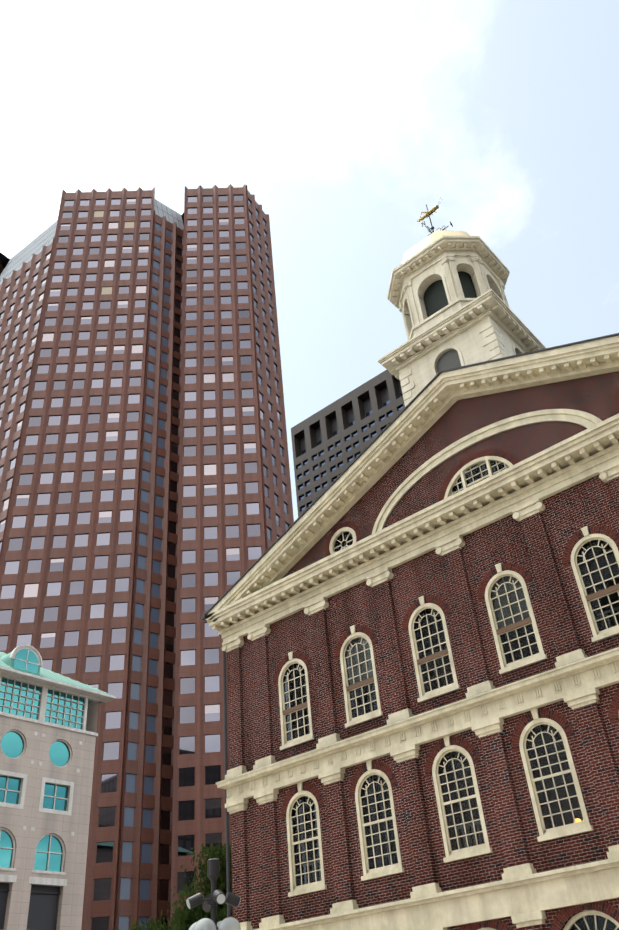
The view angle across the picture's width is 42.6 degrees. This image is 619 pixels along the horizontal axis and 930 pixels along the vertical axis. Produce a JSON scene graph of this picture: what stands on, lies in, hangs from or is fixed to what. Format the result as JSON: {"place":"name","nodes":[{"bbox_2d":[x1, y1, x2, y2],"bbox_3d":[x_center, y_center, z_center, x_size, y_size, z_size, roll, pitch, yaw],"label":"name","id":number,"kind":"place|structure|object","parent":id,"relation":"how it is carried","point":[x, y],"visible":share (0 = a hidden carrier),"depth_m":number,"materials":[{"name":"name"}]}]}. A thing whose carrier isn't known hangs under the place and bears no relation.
{"place":"outdoors","nodes":[
{"label":"outdoors","id":0,"kind":"place"},
{"bbox_2d":[0,644,115,929],"bbox_3d":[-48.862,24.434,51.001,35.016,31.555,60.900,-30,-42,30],"label":"building","id":1,"kind":"structure","parent":0,"point":[48,727],"depth_m":60.88,"materials":[{"name":"grey stone"}]},
{"bbox_2d":[0,0,618,520],"label":"sky","id":2,"kind":"structure","parent":0,"point":[342,120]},
{"label":"ground","id":3,"kind":"structure","parent":0,"visible":0},
{"bbox_2d":[117,917,169,929],"bbox_3d":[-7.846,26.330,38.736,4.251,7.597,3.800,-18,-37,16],"label":"tree","id":4,"kind":"object","parent":3,"relation":"on","point":[156,926],"visible":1,"depth_m":40.55,"materials":[{"name":"green plant"}]},
{"bbox_2d":[0,184,293,929],"bbox_3d":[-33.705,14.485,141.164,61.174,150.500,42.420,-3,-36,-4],"label":"skyscraper","id":5,"kind":"structure","parent":3,"relation":"on","point":[146,515],"depth_m":125.13,"materials":[{"name":"stone"}]},
{"bbox_2d":[159,841,232,929],"bbox_3d":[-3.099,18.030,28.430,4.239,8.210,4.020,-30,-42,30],"label":"tree","id":6,"kind":"object","parent":3,"relation":"on","point":[186,918],"visible":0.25,"depth_m":29.49,"materials":[{"name":"green plant"}]},
{"bbox_2d":[186,858,240,929],"bbox_3d":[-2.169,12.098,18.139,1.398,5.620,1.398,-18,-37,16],"label":"lamp post","id":7,"kind":"object","parent":3,"relation":"on","point":[213,899],"visible":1,"depth_m":19.04,"materials":[{"name":"black metal"}]},
{"bbox_2d":[291,370,404,516],"bbox_3d":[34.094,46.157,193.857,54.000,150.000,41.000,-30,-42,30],"label":"office building","id":8,"kind":"structure","parent":3,"relation":"on","point":[331,442],"depth_m":221.65,"materials":[{"name":"grey concrete"}]},
{"bbox_2d":[201,197,618,929],"bbox_3d":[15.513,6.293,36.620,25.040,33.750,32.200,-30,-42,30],"label":"brick building","id":9,"kind":"structure","parent":3,"relation":"on","point":[411,615],"depth_m":25.23,"materials":[{"name":"brick"}]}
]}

